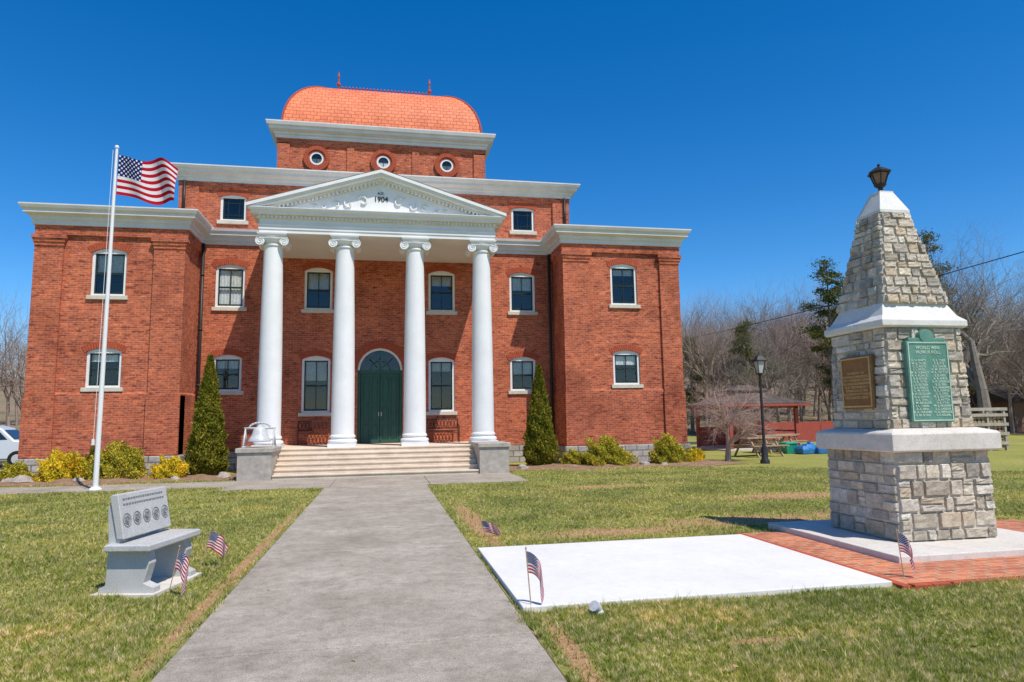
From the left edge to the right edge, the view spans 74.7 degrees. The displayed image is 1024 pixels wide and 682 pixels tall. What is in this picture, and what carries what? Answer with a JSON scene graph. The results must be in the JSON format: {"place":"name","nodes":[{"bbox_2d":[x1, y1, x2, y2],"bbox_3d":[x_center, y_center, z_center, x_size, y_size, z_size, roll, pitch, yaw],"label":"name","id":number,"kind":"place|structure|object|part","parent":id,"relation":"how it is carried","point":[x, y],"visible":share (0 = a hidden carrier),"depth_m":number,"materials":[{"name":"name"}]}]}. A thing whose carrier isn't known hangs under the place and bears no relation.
{"place":"outdoors","nodes":[
{"label":"outdoors","id":0,"kind":"place"},
{"bbox_2d":[0,461,7,469],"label":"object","id":1,"kind":"structure","parent":0,"point":[1,465],"depth_m":29.24,"materials":[{"name":"concrete"}]},
{"bbox_2d":[0,425,19,465],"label":"parked car","id":2,"kind":"object","parent":1,"relation":"on","point":[9,441],"visible":0.22,"depth_m":27.76,"materials":[{"name":"silver metal"}]},
{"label":"windows","id":3,"kind":"part","parent":2,"relation":"part of","materials":[{"name":"blue glass"}]},
{"bbox_2d":[151,484,567,681],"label":"concrete path","id":4,"kind":"structure","parent":0,"point":[411,608],"depth_m":5.63,"materials":[{"name":"grey concrete"}]},
{"bbox_2d":[0,435,1023,681],"bbox_3d":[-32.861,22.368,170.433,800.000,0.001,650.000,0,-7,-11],"label":"ground","id":5,"kind":"structure","parent":0,"point":[1004,459],"depth_m":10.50,"materials":[{"name":"green plant"}]},
{"bbox_2d":[88,486,202,597],"bbox_3d":[-3.662,2.010,6.810,0.620,0.970,0.964,-1,-7,2],"label":"granite bench","id":6,"kind":"object","parent":5,"relation":"on","point":[143,564],"visible":0.99,"depth_m":6.53,"materials":[{"name":"stone"}]},
{"bbox_2d":[168,545,188,595],"bbox_3d":[-3.151,2.187,6.343,0.193,0.493,0.070,-3,-7,16],"label":"flag","id":7,"kind":"object","parent":5,"relation":"on","point":[182,563],"visible":0.98,"depth_m":6.34,"materials":[{"name":"fabric"}]},
{"bbox_2d":[201,529,227,564],"bbox_3d":[-3.373,2.358,7.600,0.323,0.458,0.054,-2,-7,7],"label":"flag","id":8,"kind":"object","parent":5,"relation":"on","point":[217,543],"visible":0.97,"depth_m":7.61,"materials":[{"name":"fabric"}]},
{"bbox_2d":[0,473,528,493],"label":"concrete walkway","id":9,"kind":"structure","parent":5,"relation":"on","point":[358,481],"depth_m":17.87,"materials":[{"name":"concrete"}]},
{"bbox_2d":[88,145,177,490],"bbox_3d":[-9.881,-0.737,17.581,1.771,9.120,0.306,0,-7,-8],"label":"flagpole","id":10,"kind":"object","parent":9,"relation":"on","point":[152,182],"visible":0.98,"depth_m":17.97,"materials":[{"name":"white metal"}]},
{"bbox_2d":[15,73,690,480],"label":"brick courthouse","id":11,"kind":"structure","parent":5,"relation":"on","point":[377,279],"depth_m":24.63,"materials":[{"name":"red brick"}]},
{"bbox_2d":[241,422,276,447],"bbox_3d":[-7.476,2.775,19.863,0.900,0.760,0.670,0,-7,-11],"label":"cast bell","id":12,"kind":"object","parent":11,"relation":"on","point":[259,433],"visible":0.99,"depth_m":19.74,"materials":[{"name":"silver metal"}]},
{"bbox_2d":[296,420,330,445],"bbox_3d":[-7.106,3.295,24.070,1.203,0.883,0.551,0,-7,-11],"label":"iron bench","id":13,"kind":"object","parent":11,"relation":"on","point":[298,429],"visible":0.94,"depth_m":24.26,"materials":[{"name":"metal"}]},
{"bbox_2d":[85,152,639,412],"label":"window frames","id":14,"kind":"structure","parent":11,"relation":"in","point":[114,251],"depth_m":25.30,"materials":[{"name":"white paint"}]},
{"bbox_2d":[360,373,398,442],"bbox_3d":[-4.973,2.521,25.238,1.400,2.601,0.080,0,-7,-11],"label":"double door","id":15,"kind":"structure","parent":11,"relation":"in","point":[379,391],"depth_m":25.21,"materials":[{"name":"green paint"}]},
{"bbox_2d":[426,418,459,441],"bbox_3d":[-2.569,3.326,24.941,1.203,0.883,0.551,0,-7,-11],"label":"iron bench","id":16,"kind":"object","parent":11,"relation":"on","point":[451,427],"visible":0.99,"depth_m":25.16,"materials":[{"name":"metal"}]},
{"bbox_2d":[0,459,747,485],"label":"mulch bed","id":17,"kind":"object","parent":5,"relation":"on","point":[66,481],"visible":0.57,"depth_m":21.30,"materials":[{"name":"brown soil"}]},
{"bbox_2d":[0,460,33,481],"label":"shrub","id":18,"kind":"object","parent":17,"relation":"on","point":[15,469],"visible":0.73,"depth_m":19.73,"materials":[{"name":"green plant"}]},
{"bbox_2d":[32,447,88,481],"bbox_3d":[-13.373,3.655,19.856,1.288,1.059,1.210,-4,-7,25],"label":"shrub","id":19,"kind":"object","parent":17,"relation":"on","point":[57,465],"visible":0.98,"depth_m":19.65,"materials":[{"name":"yellow plant"}]},
{"bbox_2d":[78,445,104,478],"bbox_3d":[-12.751,3.721,20.578,1.029,1.077,1.073,-7,-9,40],"label":"shrub","id":20,"kind":"object","parent":17,"relation":"on","point":[90,459],"visible":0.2,"depth_m":20.38,"materials":[{"name":"yellow plant"}]},
{"bbox_2d":[82,439,149,479],"bbox_3d":[-11.756,3.556,20.150,1.581,1.275,1.642,-6,-8,37],"label":"shrub","id":21,"kind":"object","parent":17,"relation":"on","point":[129,461],"visible":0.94,"depth_m":19.89,"materials":[{"name":"yellow plant"}]},
{"bbox_2d":[147,454,189,478],"bbox_3d":[-10.344,3.772,20.107,0.987,0.792,1.039,-7,-9,41],"label":"shrub","id":22,"kind":"object","parent":17,"relation":"on","point":[172,466],"visible":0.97,"depth_m":19.96,"materials":[{"name":"yellow plant"}]},
{"bbox_2d":[183,354,230,474],"bbox_3d":[-9.537,2.310,21.053,1.368,3.877,1.446,0,-7,-11],"label":"conical evergreen","id":23,"kind":"object","parent":17,"relation":"on","point":[207,452],"visible":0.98,"depth_m":20.74,"materials":[{"name":"green plant"}]},
{"bbox_2d":[1,461,667,482],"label":"bed rocks","id":24,"kind":"object","parent":17,"relation":"on","point":[22,479],"visible":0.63,"depth_m":19.33,"materials":[{"name":"stone"}]},
{"bbox_2d":[522,364,559,464],"bbox_3d":[0.964,2.565,23.349,1.324,3.581,1.400,0,-7,-11],"label":"conical evergreen","id":25,"kind":"object","parent":17,"relation":"on","point":[540,445],"visible":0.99,"depth_m":23.03,"materials":[{"name":"green plant"}]},
{"bbox_2d":[558,449,586,464],"bbox_3d":[2.168,4.008,23.100,1.073,0.635,0.902,5,-9,-42],"label":"shrub","id":26,"kind":"object","parent":17,"relation":"on","point":[571,456],"visible":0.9,"depth_m":22.89,"materials":[{"name":"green plant"}]},
{"bbox_2d":[579,434,638,465],"bbox_3d":[3.277,3.719,22.939,1.987,1.138,1.728,0,-7,-11],"label":"shrub","id":27,"kind":"object","parent":17,"relation":"on","point":[605,451],"visible":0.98,"depth_m":22.57,"materials":[{"name":"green plant"}]},
{"bbox_2d":[648,432,692,463],"bbox_3d":[5.462,3.713,23.270,1.663,1.155,1.391,0,-7,-11],"label":"shrub","id":28,"kind":"object","parent":17,"relation":"on","point":[667,448],"visible":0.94,"depth_m":23.00,"materials":[{"name":"green plant"}]},
{"bbox_2d":[687,447,705,460],"bbox_3d":[6.400,4.017,23.611,0.734,0.603,0.773,-6,-9,38],"label":"shrub","id":29,"kind":"object","parent":17,"relation":"on","point":[698,454],"visible":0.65,"depth_m":23.50,"materials":[{"name":"yellow plant"}]},
{"bbox_2d":[480,519,500,536],"bbox_3d":[-0.293,2.607,9.332,0.318,0.298,0.097,1,-7,-17],"label":"flag","id":30,"kind":"object","parent":5,"relation":"on","point":[490,527],"visible":0.97,"depth_m":9.33,"materials":[{"name":"fabric"}]},
{"bbox_2d":[0,472,1012,681],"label":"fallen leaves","id":31,"kind":"object","parent":5,"relation":"on","point":[21,670],"visible":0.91,"depth_m":6.84,"materials":[{"name":"brown plant"}]},
{"bbox_2d":[525,547,543,603],"bbox_3d":[0.191,2.028,5.689,0.155,0.549,0.053,-1,-7,3],"label":"flag","id":32,"kind":"object","parent":5,"relation":"on","point":[533,564],"visible":0.95,"depth_m":5.71,"materials":[{"name":"fabric"}]},
{"bbox_2d":[589,600,603,614],"bbox_3d":[0.696,2.188,5.497,0.095,0.128,0.138,-7,-9,43],"label":"ground spotlight","id":33,"kind":"object","parent":5,"relation":"on","point":[595,606],"visible":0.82,"depth_m":5.46,"materials":[{"name":"silver metal"}]},
{"bbox_2d":[478,534,891,611],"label":"fresh concrete slab","id":34,"kind":"structure","parent":5,"relation":"on","point":[737,565],"depth_m":6.82,"materials":[{"name":"white concrete"}]},
{"bbox_2d":[682,336,720,431],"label":"pine tree","id":35,"kind":"object","parent":5,"relation":"on","point":[690,393],"visible":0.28,"depth_m":61.82,"materials":[{"name":"green plant"}]},
{"bbox_2d":[683,353,789,460],"bbox_3d":[8.318,2.462,24.031,4.403,4.085,3.263,0,-7,-5],"label":"ornamental bare tree","id":36,"kind":"object","parent":5,"relation":"on","point":[744,433],"visible":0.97,"depth_m":24.25,"materials":[{"name":"brown plant"}]},
{"bbox_2d":[686,385,811,450],"bbox_3d":[11.856,3.873,34.122,4.560,3.220,4.460,0,-7,-11],"label":"picnic shelter","id":37,"kind":"object","parent":5,"relation":"on","point":[773,400],"visible":0.59,"depth_m":33.51,"materials":[{"name":"red wood"}]},
{"bbox_2d":[733,433,771,444],"bbox_3d":[12.030,5.049,33.704,1.900,0.778,1.480,0,-7,-5],"label":"picnic table","id":38,"kind":"object","parent":37,"relation":"on","point":[748,440],"visible":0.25,"depth_m":33.52,"materials":[{"name":"brown wood"}]},
{"bbox_2d":[758,434,806,444],"bbox_3d":[12.798,4.814,31.830,1.900,0.778,1.480,4,-8,-34],"label":"picnic table","id":39,"kind":"object","parent":37,"relation":"on","point":[795,440],"visible":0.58,"depth_m":31.60,"materials":[{"name":"brown wood"}]},
{"bbox_2d":[722,318,787,422],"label":"pine tree","id":40,"kind":"object","parent":5,"relation":"on","point":[742,340],"visible":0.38,"depth_m":56.78,"materials":[{"name":"green plant"}]},
{"bbox_2d":[731,437,789,457],"bbox_3d":[10.015,4.314,27.252,1.900,0.778,1.480,2,-7,-25],"label":"picnic table","id":41,"kind":"object","parent":5,"relation":"on","point":[739,445],"visible":0.73,"depth_m":27.09,"materials":[{"name":"brown wood"}]},
{"bbox_2d":[752,352,769,463],"bbox_3d":[8.661,2.299,23.236,0.368,3.840,0.368,0,-7,-11],"label":"street lamp","id":42,"kind":"object","parent":5,"relation":"on","point":[758,360],"visible":1,"depth_m":23.23,"materials":[{"name":"metal"}]},
{"bbox_2d":[713,313,831,421],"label":"bare tree","id":43,"kind":"object","parent":5,"relation":"on","point":[782,373],"visible":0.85,"depth_m":47.77,"materials":[{"name":"brown plant"}]},
{"bbox_2d":[745,435,802,453],"bbox_3d":[11.724,4.614,30.006,1.900,0.778,1.480,1,-7,-17],"label":"picnic table","id":44,"kind":"object","parent":5,"relation":"on","point":[769,442],"visible":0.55,"depth_m":29.87,"materials":[{"name":"brown wood"}]},
{"bbox_2d":[733,420,833,440],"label":"red fence","id":45,"kind":"object","parent":5,"relation":"on","point":[808,430],"visible":0.3,"depth_m":41.52,"materials":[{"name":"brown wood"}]},
{"bbox_2d":[779,442,797,453],"bbox_3d":[11.933,4.604,28.919,0.560,0.500,0.560,0,-7,-11],"label":"green bin","id":46,"kind":"object","parent":5,"relation":"on","point":[789,449],"visible":0.91,"depth_m":28.71,"materials":[{"name":"plastic"}]},
{"bbox_2d":[794,442,827,453],"bbox_3d":[12.833,4.532,28.437,1.534,0.500,0.655,0,-7,-11],"label":"tarp covered pile","id":47,"kind":"object","parent":5,"relation":"on","point":[809,448],"visible":0.73,"depth_m":28.19,"materials":[{"name":"blue plastic"}]},
{"bbox_2d":[792,256,843,420],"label":"pine tree","id":48,"kind":"object","parent":5,"relation":"on","point":[828,297],"visible":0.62,"depth_m":51.06,"materials":[{"name":"green plant"}]},
{"bbox_2d":[810,278,843,390],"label":"pine tree","id":49,"kind":"object","parent":5,"relation":"on","point":[827,381],"visible":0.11,"depth_m":54.17,"materials":[{"name":"green plant"}]},
{"bbox_2d":[734,519,1023,589],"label":"brick paving","id":50,"kind":"structure","parent":5,"relation":"on","point":[934,573],"depth_m":7.03,"materials":[{"name":"red brick"}]},
{"bbox_2d":[768,164,1023,562],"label":"stone obelisk monument","id":51,"kind":"object","parent":50,"relation":"on","point":[905,443],"visible":1,"depth_m":8.33,"materials":[{"name":"stone"}]},
{"bbox_2d":[896,529,913,577],"bbox_3d":[3.839,2.090,6.528,0.149,0.508,0.054,-2,-7,7],"label":"flag","id":52,"kind":"object","parent":50,"relation":"on","point":[904,545],"visible":0.98,"depth_m":6.54,"materials":[{"name":"fabric"}]},
{"bbox_2d":[917,228,992,393],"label":"pine tree","id":53,"kind":"object","parent":5,"relation":"on","point":[926,239],"visible":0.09,"depth_m":51.55,"materials":[{"name":"green plant"}]},
{"bbox_2d":[919,207,1023,413],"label":"bare tree","id":54,"kind":"object","parent":5,"relation":"on","point":[976,379],"visible":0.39,"depth_m":42.52,"materials":[{"name":"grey plant"}]},
{"bbox_2d":[936,206,1023,405],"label":"bare tree","id":55,"kind":"object","parent":5,"relation":"on","point":[983,350],"visible":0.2,"depth_m":49.50,"materials":[{"name":"brown plant"}]},
{"bbox_2d":[971,407,1010,450],"bbox_3d":[20.312,3.833,29.192,1.950,1.830,1.160,0,-7,-11],"label":"fence","id":56,"kind":"object","parent":5,"relation":"on","point":[986,419],"visible":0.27,"depth_m":28.75,"materials":[{"name":"grey wood"}]},
{"bbox_2d":[964,259,1023,390],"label":"bare tree","id":57,"kind":"object","parent":5,"relation":"on","point":[1010,309],"visible":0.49,"depth_m":50.53,"materials":[{"name":"brown plant"}]},
{"bbox_2d":[972,402,1023,431],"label":"walls","id":58,"kind":"structure","parent":5,"relation":"on","point":[1018,412],"depth_m":51.50,"materials":[{"name":"brown wood"}]},
{"bbox_2d":[968,384,1023,402],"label":"roof","id":59,"kind":"structure","parent":58,"relation":"on","point":[997,396],"depth_m":53.01,"materials":[{"name":"brown"}]},
{"bbox_2d":[0,362,1023,435],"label":"hill","id":60,"kind":"structure","parent":0,"point":[807,417],"depth_m":73.63,"materials":[{"name":"brown plant"}]},
{"bbox_2d":[0,235,1023,432],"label":"woodland","id":61,"kind":"object","parent":60,"relation":"on","point":[712,349],"visible":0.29,"depth_m":58.92,"materials":[{"name":"brown plant"}]},
{"bbox_2d":[0,0,1023,377],"label":"sky","id":62,"kind":"structure","parent":0,"point":[758,129],"materials":[{"name":"blue"}]},
{"bbox_2d":[692,251,1023,337],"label":"utility line","id":63,"kind":"object","parent":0,"point":[836,303],"visible":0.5,"depth_m":36.41,"materials":[{"name":"dark metal"}]}
]}

